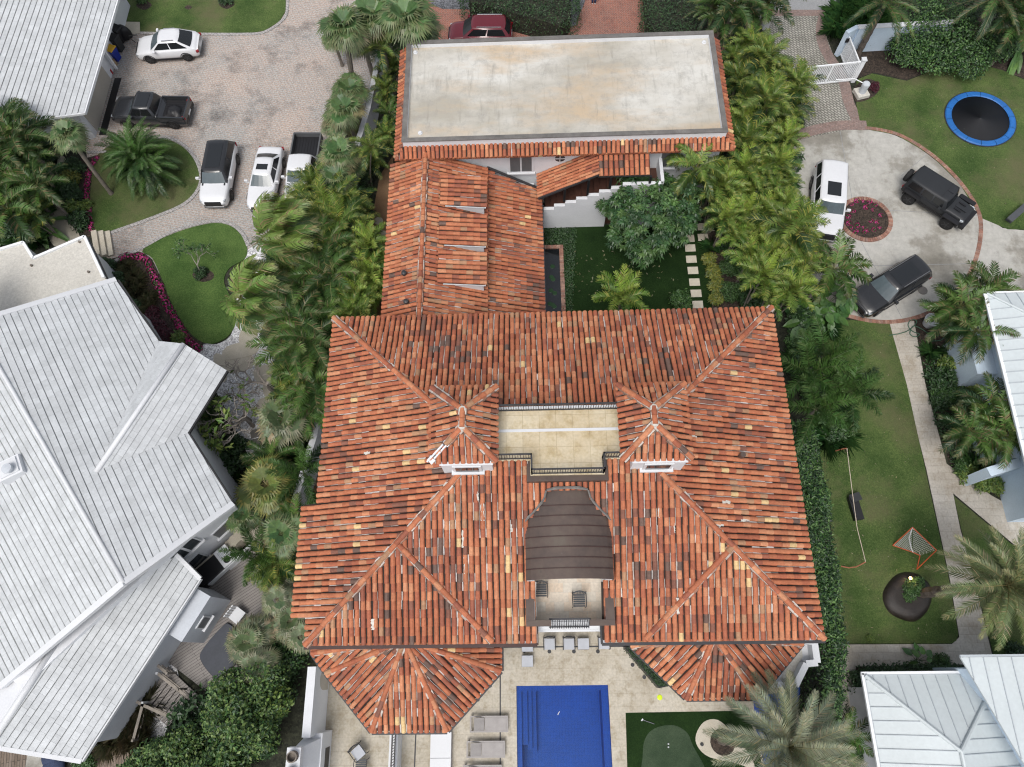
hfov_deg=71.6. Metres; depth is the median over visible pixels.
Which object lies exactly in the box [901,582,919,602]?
shrub
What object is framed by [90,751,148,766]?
boardwalk
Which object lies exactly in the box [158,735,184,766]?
sea grape
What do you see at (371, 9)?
fan palm
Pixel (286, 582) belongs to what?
fan palm
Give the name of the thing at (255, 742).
sea grape
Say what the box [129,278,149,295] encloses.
ornamental grass
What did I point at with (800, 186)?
strap leaf plant
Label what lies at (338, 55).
fan palm
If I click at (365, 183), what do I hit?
side hedge
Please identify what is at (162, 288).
flower
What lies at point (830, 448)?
strap leaf plant
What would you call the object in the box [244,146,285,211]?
parked car
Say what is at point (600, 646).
dining chair
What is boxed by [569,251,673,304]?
fallen leaves
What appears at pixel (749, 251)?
areca palm
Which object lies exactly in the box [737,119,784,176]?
areca palm
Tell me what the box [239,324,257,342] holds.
path slab
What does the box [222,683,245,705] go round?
sea grape
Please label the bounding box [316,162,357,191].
fan palm
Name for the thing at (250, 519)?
fan palm
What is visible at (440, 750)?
daybed
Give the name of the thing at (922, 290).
utility cover
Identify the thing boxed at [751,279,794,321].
areca palm
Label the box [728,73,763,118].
areca palm
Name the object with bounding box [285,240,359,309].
feather palm
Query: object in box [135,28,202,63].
parked car
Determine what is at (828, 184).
parked car
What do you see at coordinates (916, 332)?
garden hose
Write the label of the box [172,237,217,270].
young tree
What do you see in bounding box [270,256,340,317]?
feather palm
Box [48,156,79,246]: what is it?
path
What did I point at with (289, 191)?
areca palm
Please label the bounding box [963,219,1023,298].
side driveway
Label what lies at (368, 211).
areca palm
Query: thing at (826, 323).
strap leaf plant
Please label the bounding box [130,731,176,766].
sea grape
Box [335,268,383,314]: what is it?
areca palm
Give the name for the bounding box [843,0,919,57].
date palm
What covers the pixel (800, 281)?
areca palm
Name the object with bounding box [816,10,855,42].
strap leaf plant
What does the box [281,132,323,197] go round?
pickup truck
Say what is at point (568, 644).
dining chair
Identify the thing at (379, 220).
round stepping stone
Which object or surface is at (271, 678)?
sea grape
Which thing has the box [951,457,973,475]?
shrub
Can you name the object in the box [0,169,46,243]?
feather palm
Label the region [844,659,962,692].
hedge
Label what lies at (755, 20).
feather palm
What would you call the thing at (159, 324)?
red shrub
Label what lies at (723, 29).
feather palm
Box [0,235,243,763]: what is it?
white house
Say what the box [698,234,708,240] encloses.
stepping stone
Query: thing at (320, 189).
areca palm
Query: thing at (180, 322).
flower
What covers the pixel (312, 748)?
fireplace wall
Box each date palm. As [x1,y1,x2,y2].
[94,115,185,200]
[684,0,738,34]
[702,669,868,766]
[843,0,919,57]
[918,524,1023,650]
[941,0,1023,48]
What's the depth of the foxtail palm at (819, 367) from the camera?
37.87 m
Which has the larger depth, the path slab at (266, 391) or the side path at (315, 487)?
the path slab at (266, 391)
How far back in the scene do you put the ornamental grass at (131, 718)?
36.38 m
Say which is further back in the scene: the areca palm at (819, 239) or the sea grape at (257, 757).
the areca palm at (819, 239)
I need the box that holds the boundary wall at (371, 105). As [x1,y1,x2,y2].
[290,57,383,510]
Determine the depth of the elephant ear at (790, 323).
42.69 m
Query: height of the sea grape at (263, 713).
3.719 m
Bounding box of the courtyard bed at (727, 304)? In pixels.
[707,223,747,309]
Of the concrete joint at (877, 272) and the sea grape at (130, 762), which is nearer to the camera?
the sea grape at (130, 762)
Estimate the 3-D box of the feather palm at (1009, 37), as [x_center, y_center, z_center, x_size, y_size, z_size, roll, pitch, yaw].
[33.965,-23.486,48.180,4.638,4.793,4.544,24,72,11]
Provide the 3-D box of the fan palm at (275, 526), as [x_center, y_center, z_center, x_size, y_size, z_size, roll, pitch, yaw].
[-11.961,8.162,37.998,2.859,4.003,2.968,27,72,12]
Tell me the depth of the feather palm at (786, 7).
47.13 m
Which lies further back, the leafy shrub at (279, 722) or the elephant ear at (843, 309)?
the elephant ear at (843, 309)
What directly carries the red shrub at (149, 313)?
on the flower bed at (163, 315)
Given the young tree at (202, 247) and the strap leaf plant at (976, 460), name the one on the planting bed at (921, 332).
the strap leaf plant at (976, 460)
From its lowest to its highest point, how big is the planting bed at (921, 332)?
0.050 m
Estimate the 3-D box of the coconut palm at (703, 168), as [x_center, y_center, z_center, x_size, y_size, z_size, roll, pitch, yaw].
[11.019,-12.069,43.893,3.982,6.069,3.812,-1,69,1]
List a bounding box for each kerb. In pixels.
[87,151,105,153]
[110,135,200,233]
[114,219,249,261]
[139,0,288,35]
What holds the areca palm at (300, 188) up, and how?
on the ground at (291, 730)
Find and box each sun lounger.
[463,764,501,766]
[466,740,504,757]
[470,715,507,732]
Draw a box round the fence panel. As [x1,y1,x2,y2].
[840,37,859,77]
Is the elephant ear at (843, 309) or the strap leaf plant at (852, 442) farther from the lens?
the elephant ear at (843, 309)
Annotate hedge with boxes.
[358,150,374,213]
[457,0,583,35]
[623,646,667,688]
[637,0,707,32]
[789,418,849,741]
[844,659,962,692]
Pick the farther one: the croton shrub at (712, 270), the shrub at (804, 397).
the croton shrub at (712, 270)
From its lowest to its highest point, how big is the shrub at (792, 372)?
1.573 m
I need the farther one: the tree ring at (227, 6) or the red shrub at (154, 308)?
the tree ring at (227, 6)
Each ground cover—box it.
[544,227,576,312]
[921,344,976,463]
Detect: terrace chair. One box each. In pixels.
[347,740,367,762]
[353,758,368,766]
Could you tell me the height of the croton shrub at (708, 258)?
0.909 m
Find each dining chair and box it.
[543,636,555,649]
[563,636,574,649]
[597,636,610,649]
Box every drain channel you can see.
[414,735,415,766]
[500,658,500,766]
[504,646,627,647]
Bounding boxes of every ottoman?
[522,641,532,651]
[522,655,532,666]
[577,638,588,649]
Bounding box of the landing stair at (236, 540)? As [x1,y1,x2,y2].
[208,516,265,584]
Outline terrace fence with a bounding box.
[388,731,401,766]
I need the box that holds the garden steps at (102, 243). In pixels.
[91,230,114,257]
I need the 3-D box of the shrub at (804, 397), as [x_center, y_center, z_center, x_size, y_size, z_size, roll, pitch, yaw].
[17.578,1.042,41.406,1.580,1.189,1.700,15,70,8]
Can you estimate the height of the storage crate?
0.410 m
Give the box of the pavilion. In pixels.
[848,671,1020,766]
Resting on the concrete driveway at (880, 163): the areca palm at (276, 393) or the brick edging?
the brick edging
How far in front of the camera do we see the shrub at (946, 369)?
41.61 m
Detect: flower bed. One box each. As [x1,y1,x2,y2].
[65,155,95,236]
[112,252,202,352]
[843,196,892,241]
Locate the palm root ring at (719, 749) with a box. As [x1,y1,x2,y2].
[710,729,734,755]
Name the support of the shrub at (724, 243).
on the courtyard bed at (727, 304)
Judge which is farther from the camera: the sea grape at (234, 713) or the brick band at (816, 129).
the brick band at (816, 129)
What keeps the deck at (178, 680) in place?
on the ground at (291, 730)
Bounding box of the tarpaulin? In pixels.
[165,105,182,116]
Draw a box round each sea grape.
[116,749,153,766]
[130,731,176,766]
[145,759,179,766]
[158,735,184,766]
[160,719,213,766]
[164,711,199,742]
[166,682,209,739]
[180,746,215,766]
[189,736,254,766]
[193,697,211,732]
[200,689,244,732]
[201,692,274,745]
[205,666,254,712]
[216,709,282,762]
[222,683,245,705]
[235,681,285,725]
[241,657,291,696]
[242,738,264,762]
[259,684,295,719]
[260,738,277,760]
[277,641,310,674]
[277,649,301,683]
[277,674,299,709]
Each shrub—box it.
[0,224,10,245]
[3,219,32,242]
[13,234,40,244]
[20,212,51,237]
[42,154,54,162]
[56,158,80,174]
[56,178,79,192]
[57,183,85,205]
[59,169,81,183]
[61,198,86,212]
[64,156,86,173]
[65,207,91,233]
[70,753,97,766]
[79,198,94,210]
[101,255,116,270]
[112,271,125,286]
[132,297,143,306]
[136,0,146,4]
[144,308,159,320]
[147,305,160,315]
[150,316,166,333]
[157,326,173,341]
[170,329,187,342]
[193,265,208,280]
[209,729,258,766]
[218,0,233,5]
[220,451,246,479]
[223,432,249,459]
[252,705,287,732]
[268,635,294,674]
[268,636,292,667]
[275,431,294,449]
[668,288,692,310]
[701,252,717,264]
[704,262,721,278]
[706,276,723,292]
[707,292,724,306]
[717,232,737,251]
[718,256,738,277]
[718,281,740,301]
[720,238,739,249]
[723,246,744,273]
[728,252,745,275]
[736,288,762,308]
[737,271,761,290]
[752,284,781,307]
[781,147,804,172]
[782,353,810,376]
[783,335,803,349]
[784,305,815,330]
[786,324,806,335]
[798,381,824,395]
[799,391,822,412]
[813,395,840,423]
[816,425,845,446]
[819,412,854,441]
[844,741,863,763]
[865,634,874,643]
[869,81,879,92]
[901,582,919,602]
[905,575,925,596]
[927,367,960,391]
[928,387,952,411]
[929,383,958,405]
[932,652,950,665]
[934,365,956,381]
[935,354,956,369]
[941,411,968,430]
[942,386,962,404]
[949,386,976,411]
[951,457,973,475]
[953,462,979,485]
[968,386,981,396]
[973,453,995,467]
[974,469,991,494]
[987,476,1004,496]
[1004,640,1023,656]
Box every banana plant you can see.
[35,206,69,249]
[990,44,1022,74]
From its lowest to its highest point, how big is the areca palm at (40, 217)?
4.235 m
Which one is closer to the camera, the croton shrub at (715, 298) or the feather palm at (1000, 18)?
the croton shrub at (715, 298)
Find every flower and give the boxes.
[137,252,146,261]
[144,260,152,266]
[147,268,156,275]
[150,273,157,280]
[151,278,161,285]
[154,282,164,290]
[157,286,165,294]
[161,298,170,306]
[174,321,183,328]
[195,344,202,351]
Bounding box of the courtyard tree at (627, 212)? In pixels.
[594,171,704,269]
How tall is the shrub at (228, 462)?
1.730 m
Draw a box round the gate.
[808,61,860,84]
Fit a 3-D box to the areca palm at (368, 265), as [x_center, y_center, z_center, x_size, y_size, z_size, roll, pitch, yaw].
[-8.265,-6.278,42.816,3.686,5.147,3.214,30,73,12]
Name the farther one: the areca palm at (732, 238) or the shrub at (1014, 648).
the areca palm at (732, 238)
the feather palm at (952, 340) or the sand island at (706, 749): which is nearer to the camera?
the sand island at (706, 749)
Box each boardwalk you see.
[0,751,26,766]
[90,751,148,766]
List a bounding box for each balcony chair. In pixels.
[536,580,547,597]
[572,590,586,607]
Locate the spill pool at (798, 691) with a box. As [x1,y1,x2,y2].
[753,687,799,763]
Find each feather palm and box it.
[0,97,42,141]
[0,100,57,179]
[0,102,59,173]
[0,125,42,184]
[0,126,66,193]
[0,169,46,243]
[1,154,72,220]
[199,405,230,435]
[239,434,299,485]
[245,302,322,386]
[258,279,340,354]
[266,492,318,554]
[269,384,324,448]
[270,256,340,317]
[272,302,342,381]
[273,348,329,420]
[275,318,333,385]
[277,370,329,441]
[284,284,340,340]
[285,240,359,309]
[289,213,359,279]
[366,33,402,62]
[372,95,396,129]
[693,0,766,49]
[695,4,749,47]
[696,156,741,208]
[697,191,727,233]
[716,0,784,43]
[736,0,806,33]
[810,705,873,766]
[917,288,976,349]
[953,260,1023,307]
[981,0,1023,46]
[982,0,1023,65]
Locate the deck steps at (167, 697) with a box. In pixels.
[149,681,184,725]
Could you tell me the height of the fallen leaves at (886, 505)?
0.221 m
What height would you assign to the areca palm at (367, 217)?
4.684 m
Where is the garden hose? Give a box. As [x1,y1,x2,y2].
[889,319,944,340]
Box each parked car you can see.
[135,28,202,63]
[195,139,239,207]
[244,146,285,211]
[448,14,512,38]
[808,159,850,242]
[851,254,931,317]
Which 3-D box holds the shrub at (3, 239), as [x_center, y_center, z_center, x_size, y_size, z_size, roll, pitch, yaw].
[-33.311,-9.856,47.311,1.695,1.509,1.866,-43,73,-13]
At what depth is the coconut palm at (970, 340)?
38.98 m
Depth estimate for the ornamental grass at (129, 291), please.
45.57 m
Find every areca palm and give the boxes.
[1,194,57,240]
[244,539,297,591]
[259,253,302,298]
[265,376,310,407]
[266,340,316,390]
[275,185,309,203]
[283,160,325,196]
[284,182,323,214]
[285,210,331,269]
[289,194,337,222]
[291,173,360,217]
[307,190,367,250]
[310,169,376,221]
[315,259,368,306]
[318,284,378,331]
[321,207,383,250]
[323,226,376,275]
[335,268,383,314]
[343,193,380,220]
[344,218,387,275]
[344,242,385,290]
[357,268,385,315]
[360,143,389,179]
[369,72,398,113]
[372,53,400,89]
[373,115,395,155]
[591,263,649,312]
[693,155,750,221]
[703,195,749,246]
[715,190,770,233]
[716,212,757,258]
[719,113,780,171]
[721,38,754,78]
[721,141,767,190]
[721,231,772,282]
[722,52,757,107]
[724,179,749,202]
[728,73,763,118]
[729,21,761,55]
[729,98,769,127]
[735,218,771,254]
[735,246,793,307]
[736,145,784,188]
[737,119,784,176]
[738,28,796,81]
[739,224,793,271]
[741,64,773,93]
[742,66,805,130]
[742,180,760,201]
[743,190,830,256]
[746,188,785,236]
[751,170,795,200]
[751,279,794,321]
[754,103,777,133]
[755,244,807,291]
[761,104,802,135]
[762,142,804,192]
[762,259,825,318]
[763,115,810,158]
[765,215,786,240]
[766,58,789,80]
[767,186,803,216]
[769,55,826,110]
[770,81,819,124]
[770,226,808,249]
[778,168,804,192]
[778,235,832,295]
[799,224,829,249]
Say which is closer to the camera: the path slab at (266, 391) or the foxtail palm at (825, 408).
the foxtail palm at (825, 408)
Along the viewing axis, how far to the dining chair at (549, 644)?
37.01 m
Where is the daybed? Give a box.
[430,731,452,766]
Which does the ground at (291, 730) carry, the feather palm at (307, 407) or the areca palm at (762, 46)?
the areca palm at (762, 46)
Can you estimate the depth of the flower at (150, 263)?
46.52 m
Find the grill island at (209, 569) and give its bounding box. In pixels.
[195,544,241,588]
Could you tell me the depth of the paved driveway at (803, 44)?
51.16 m
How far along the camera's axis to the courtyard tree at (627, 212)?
42.38 m
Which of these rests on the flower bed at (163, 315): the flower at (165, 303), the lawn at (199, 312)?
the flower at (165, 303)
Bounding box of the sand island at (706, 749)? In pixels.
[695,719,754,766]
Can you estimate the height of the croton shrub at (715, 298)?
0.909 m
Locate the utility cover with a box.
[918,286,927,294]
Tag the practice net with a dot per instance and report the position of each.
(855, 514)
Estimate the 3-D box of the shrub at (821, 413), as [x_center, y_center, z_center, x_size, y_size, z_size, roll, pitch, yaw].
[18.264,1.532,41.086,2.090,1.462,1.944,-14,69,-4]
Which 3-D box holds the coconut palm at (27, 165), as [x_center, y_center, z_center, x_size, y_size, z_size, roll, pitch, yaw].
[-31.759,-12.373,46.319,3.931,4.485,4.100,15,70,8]
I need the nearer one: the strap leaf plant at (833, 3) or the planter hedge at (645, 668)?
the planter hedge at (645, 668)
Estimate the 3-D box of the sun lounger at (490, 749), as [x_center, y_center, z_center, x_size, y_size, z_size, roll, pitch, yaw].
[-1.313,18.309,35.528,1.930,0.620,0.760,-1,69,1]
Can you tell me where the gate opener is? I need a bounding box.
[836,78,869,99]
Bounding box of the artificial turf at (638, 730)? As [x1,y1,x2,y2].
[626,711,761,766]
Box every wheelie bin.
[107,44,121,61]
[109,33,124,51]
[112,23,124,42]
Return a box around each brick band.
[760,10,824,15]
[797,120,867,139]
[816,16,859,120]
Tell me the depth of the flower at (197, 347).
44.21 m
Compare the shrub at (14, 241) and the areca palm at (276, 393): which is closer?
the areca palm at (276, 393)
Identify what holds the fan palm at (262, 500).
on the ground at (291, 730)
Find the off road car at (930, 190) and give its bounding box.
[901,165,976,229]
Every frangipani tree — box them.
[197,393,256,455]
[219,352,282,400]
[224,380,262,437]
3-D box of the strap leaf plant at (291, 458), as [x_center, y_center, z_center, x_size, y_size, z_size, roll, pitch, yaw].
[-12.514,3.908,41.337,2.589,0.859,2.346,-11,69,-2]
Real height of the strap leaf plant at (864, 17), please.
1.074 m
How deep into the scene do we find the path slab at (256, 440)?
42.03 m
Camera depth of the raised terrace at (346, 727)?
35.09 m
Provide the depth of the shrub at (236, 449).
41.29 m
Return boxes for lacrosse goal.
[893,527,936,568]
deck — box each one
[156,666,200,713]
[169,546,295,694]
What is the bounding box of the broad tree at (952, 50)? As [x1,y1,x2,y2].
[884,0,1019,80]
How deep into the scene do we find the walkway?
39.21 m
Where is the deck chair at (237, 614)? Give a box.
[223,605,247,623]
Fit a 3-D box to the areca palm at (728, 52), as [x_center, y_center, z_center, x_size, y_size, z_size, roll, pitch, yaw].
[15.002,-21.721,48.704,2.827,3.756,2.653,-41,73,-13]
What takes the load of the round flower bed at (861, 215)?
on the concrete driveway at (880, 163)
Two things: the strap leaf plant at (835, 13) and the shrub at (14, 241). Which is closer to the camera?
the shrub at (14, 241)
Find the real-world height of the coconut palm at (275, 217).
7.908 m
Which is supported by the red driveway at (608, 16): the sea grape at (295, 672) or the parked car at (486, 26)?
the parked car at (486, 26)
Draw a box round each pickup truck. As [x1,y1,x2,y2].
[110,91,193,128]
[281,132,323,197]
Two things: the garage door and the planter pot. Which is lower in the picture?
the planter pot
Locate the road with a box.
[717,0,835,9]
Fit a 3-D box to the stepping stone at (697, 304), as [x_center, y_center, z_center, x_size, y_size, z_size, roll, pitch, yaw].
[11.600,-4.926,44.347,0.660,0.050,0.520,-1,69,1]
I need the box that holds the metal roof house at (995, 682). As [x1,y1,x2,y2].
[932,654,1023,766]
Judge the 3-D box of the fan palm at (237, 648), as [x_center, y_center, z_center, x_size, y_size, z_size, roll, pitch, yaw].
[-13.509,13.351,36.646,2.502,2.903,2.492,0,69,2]
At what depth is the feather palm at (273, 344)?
39.68 m
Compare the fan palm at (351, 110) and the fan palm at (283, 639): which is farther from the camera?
the fan palm at (351, 110)
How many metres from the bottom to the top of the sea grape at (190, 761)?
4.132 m
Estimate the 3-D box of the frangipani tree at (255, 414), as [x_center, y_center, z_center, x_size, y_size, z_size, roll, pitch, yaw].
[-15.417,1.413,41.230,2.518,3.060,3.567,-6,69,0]
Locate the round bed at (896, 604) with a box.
[882,572,931,621]
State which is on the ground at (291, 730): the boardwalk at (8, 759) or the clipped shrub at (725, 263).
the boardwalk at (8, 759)
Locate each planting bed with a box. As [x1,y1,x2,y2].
[643,1,716,32]
[853,79,878,101]
[857,50,1023,79]
[914,301,999,496]
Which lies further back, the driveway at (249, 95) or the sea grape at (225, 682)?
the driveway at (249, 95)
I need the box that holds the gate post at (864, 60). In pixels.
[850,57,867,82]
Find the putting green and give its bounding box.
[641,725,703,766]
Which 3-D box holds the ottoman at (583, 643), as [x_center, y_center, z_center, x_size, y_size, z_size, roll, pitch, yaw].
[3.734,13.660,37.229,0.600,0.420,0.560,-1,69,1]
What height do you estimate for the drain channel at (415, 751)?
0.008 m
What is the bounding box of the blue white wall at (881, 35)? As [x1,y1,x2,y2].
[834,19,953,56]
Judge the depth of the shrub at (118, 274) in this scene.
45.69 m
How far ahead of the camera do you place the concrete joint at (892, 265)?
44.91 m
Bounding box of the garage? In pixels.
[0,0,129,148]
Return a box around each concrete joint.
[861,241,901,316]
[873,264,942,265]
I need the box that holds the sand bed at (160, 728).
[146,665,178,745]
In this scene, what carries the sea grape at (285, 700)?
on the ground at (291, 730)
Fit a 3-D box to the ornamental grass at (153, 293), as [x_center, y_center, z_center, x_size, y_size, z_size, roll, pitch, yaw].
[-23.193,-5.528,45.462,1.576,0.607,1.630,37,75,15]
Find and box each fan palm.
[47,117,113,195]
[223,620,264,665]
[224,499,263,535]
[233,453,297,518]
[236,644,283,685]
[238,612,278,649]
[255,395,313,453]
[259,507,302,563]
[259,566,293,599]
[260,583,293,617]
[272,601,305,642]
[276,618,300,645]
[285,620,308,654]
[314,3,370,100]
[316,144,354,166]
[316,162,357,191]
[319,34,344,66]
[319,124,330,138]
[319,133,363,170]
[320,105,360,139]
[324,91,368,141]
[328,71,372,123]
[348,122,360,142]
[350,0,396,93]
[351,32,389,76]
[351,159,366,177]
[374,0,437,50]
[400,11,447,42]
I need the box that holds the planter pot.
[923,313,938,327]
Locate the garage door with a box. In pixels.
[84,66,111,130]
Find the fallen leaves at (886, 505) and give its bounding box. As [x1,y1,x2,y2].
[839,330,941,634]
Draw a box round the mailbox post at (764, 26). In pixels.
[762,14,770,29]
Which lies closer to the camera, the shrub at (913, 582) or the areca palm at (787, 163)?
the shrub at (913, 582)
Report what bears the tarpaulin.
in the pickup truck at (152, 107)
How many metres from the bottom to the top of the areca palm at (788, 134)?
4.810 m
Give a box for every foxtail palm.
[217,523,272,586]
[265,440,323,503]
[778,326,857,403]
[785,367,861,451]
[788,315,864,390]
[821,347,895,435]
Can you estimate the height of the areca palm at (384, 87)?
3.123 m
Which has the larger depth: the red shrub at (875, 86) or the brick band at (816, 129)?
the red shrub at (875, 86)
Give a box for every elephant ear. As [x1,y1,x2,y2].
[783,307,822,341]
[791,289,829,314]
[798,296,840,332]
[809,287,848,321]
[820,303,848,339]
[826,275,857,314]
[902,642,932,668]
[1015,28,1023,53]
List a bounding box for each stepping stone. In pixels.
[374,217,382,224]
[685,244,695,251]
[686,255,696,262]
[687,235,694,241]
[687,267,698,273]
[689,278,699,285]
[690,289,701,296]
[692,301,702,307]
[697,223,707,229]
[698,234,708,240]
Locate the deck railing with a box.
[131,664,200,741]
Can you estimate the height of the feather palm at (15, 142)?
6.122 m
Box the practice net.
[835,448,865,567]
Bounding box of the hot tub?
[200,622,235,677]
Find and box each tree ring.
[136,1,151,9]
[192,269,213,281]
[219,2,233,8]
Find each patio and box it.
[25,755,42,766]
[125,22,139,33]
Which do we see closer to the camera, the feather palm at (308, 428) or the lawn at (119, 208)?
the feather palm at (308, 428)
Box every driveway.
[86,0,375,271]
[396,0,724,84]
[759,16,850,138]
[788,130,978,319]
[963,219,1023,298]
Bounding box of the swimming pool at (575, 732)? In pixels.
[516,685,611,766]
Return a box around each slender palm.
[349,123,394,186]
[357,34,400,81]
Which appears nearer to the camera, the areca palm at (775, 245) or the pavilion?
the pavilion
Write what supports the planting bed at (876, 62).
on the ground at (291, 730)
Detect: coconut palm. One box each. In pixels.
[0,154,53,215]
[219,253,293,336]
[250,191,320,276]
[665,142,728,212]
[802,228,872,304]
[926,269,1000,337]
[936,402,1006,461]
[939,296,1021,366]
[953,370,1015,435]
[967,396,1020,470]
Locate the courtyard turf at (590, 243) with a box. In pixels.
[544,225,711,312]
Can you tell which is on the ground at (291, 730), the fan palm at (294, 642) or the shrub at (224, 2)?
the fan palm at (294, 642)
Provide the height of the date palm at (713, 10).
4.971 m
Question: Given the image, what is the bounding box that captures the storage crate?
[846,492,863,520]
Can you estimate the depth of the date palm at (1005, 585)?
31.57 m
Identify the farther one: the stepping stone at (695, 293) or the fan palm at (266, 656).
the stepping stone at (695, 293)
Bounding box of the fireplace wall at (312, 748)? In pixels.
[285,666,331,766]
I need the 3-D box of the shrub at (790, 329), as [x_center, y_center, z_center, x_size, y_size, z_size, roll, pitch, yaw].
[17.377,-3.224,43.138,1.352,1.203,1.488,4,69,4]
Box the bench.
[1005,204,1023,223]
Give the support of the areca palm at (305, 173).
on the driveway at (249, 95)
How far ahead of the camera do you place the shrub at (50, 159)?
49.35 m
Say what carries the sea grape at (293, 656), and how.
on the ground at (291, 730)
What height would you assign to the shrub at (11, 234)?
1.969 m
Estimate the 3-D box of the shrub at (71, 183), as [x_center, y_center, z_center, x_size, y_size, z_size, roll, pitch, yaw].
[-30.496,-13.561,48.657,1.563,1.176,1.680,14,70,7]
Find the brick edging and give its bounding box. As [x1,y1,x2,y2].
[848,126,982,323]
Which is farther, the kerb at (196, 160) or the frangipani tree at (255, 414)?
the kerb at (196, 160)
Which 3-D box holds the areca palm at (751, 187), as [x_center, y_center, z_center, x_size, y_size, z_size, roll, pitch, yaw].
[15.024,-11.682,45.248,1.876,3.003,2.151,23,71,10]
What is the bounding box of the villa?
[290,30,826,734]
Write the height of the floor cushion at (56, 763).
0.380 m
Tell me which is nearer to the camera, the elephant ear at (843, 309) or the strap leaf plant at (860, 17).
the elephant ear at (843, 309)
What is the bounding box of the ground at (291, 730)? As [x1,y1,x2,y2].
[1,0,1023,766]
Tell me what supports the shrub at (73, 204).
on the flower bed at (87, 233)
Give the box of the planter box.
[623,647,671,687]
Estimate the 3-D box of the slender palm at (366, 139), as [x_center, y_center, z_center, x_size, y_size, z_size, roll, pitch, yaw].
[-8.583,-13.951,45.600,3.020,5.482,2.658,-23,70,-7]
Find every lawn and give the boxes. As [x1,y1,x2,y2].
[90,139,198,230]
[126,0,285,32]
[142,223,246,343]
[790,320,957,643]
[856,65,1023,229]
[954,497,1023,653]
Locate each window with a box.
[507,157,534,174]
[555,156,564,161]
[659,152,676,169]
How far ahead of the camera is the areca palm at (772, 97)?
43.81 m
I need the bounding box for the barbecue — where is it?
[118,24,135,42]
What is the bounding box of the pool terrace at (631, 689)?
[401,632,798,766]
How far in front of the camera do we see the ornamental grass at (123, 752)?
35.88 m
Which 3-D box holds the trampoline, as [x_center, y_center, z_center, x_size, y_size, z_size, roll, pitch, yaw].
[32.126,-18.179,48.691,4.760,0.150,4.760,-1,69,1]
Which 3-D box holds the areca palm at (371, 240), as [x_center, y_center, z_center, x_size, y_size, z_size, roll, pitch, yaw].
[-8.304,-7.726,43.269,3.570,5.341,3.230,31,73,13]
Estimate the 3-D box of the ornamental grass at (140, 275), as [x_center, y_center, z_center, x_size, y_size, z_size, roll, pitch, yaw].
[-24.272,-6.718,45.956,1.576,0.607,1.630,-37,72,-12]
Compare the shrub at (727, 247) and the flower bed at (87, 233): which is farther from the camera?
the flower bed at (87, 233)
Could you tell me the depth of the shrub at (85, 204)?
48.06 m
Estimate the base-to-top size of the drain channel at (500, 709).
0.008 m
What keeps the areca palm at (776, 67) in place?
on the ground at (291, 730)
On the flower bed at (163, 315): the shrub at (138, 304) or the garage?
the shrub at (138, 304)
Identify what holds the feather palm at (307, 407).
on the side path at (315, 487)
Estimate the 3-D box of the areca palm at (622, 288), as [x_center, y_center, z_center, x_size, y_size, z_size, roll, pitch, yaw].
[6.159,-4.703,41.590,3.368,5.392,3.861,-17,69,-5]
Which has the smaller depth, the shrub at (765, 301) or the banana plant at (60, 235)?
the shrub at (765, 301)
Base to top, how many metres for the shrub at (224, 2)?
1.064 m
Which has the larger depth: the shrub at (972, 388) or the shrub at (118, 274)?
the shrub at (118, 274)
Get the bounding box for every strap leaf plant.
[1,234,32,244]
[27,225,50,249]
[28,231,47,251]
[29,231,51,249]
[44,181,61,213]
[233,465,244,484]
[285,437,308,465]
[698,235,720,252]
[780,344,795,357]
[782,178,805,191]
[814,423,848,463]
[815,317,847,340]
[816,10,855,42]
[818,0,858,19]
[819,304,842,340]
[819,420,866,460]
[822,1,859,28]
[830,13,865,33]
[835,0,866,14]
[837,18,862,52]
[841,6,871,23]
[850,0,885,19]
[851,1,882,23]
[857,12,892,23]
[863,0,893,22]
[914,338,945,362]
[957,448,990,487]
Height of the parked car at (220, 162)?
1.739 m
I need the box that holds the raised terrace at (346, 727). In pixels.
[325,677,389,766]
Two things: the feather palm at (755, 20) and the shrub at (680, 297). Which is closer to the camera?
the shrub at (680, 297)
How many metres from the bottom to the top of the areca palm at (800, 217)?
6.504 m
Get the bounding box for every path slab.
[213,353,226,381]
[221,341,258,359]
[224,355,253,372]
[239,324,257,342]
[250,428,260,438]
[252,438,261,448]
[253,364,273,381]
[256,397,273,414]
[263,381,275,397]
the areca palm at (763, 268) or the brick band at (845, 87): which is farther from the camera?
the brick band at (845, 87)
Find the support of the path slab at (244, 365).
on the path at (209, 351)
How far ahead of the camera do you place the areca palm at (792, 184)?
44.13 m
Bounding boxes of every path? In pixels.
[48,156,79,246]
[199,244,273,457]
[314,470,321,495]
[362,156,392,316]
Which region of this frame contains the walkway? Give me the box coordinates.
[840,321,1023,766]
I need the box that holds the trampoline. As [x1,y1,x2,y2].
[944,91,1016,146]
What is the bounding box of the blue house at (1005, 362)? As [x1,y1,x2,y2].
[944,291,1023,521]
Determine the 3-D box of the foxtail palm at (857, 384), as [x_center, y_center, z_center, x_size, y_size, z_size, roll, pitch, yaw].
[18.142,0.477,38.860,4.345,5.998,4.143,-38,72,-12]
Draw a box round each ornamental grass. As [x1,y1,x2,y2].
[90,740,114,765]
[98,726,128,757]
[107,727,131,750]
[109,723,142,759]
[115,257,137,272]
[117,713,157,750]
[118,271,132,287]
[119,703,153,740]
[121,264,145,281]
[122,723,157,758]
[124,282,143,297]
[127,268,149,286]
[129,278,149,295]
[129,689,156,720]
[132,693,162,731]
[133,289,152,303]
[135,681,165,717]
[138,286,158,303]
[138,299,157,313]
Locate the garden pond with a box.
[543,245,565,313]

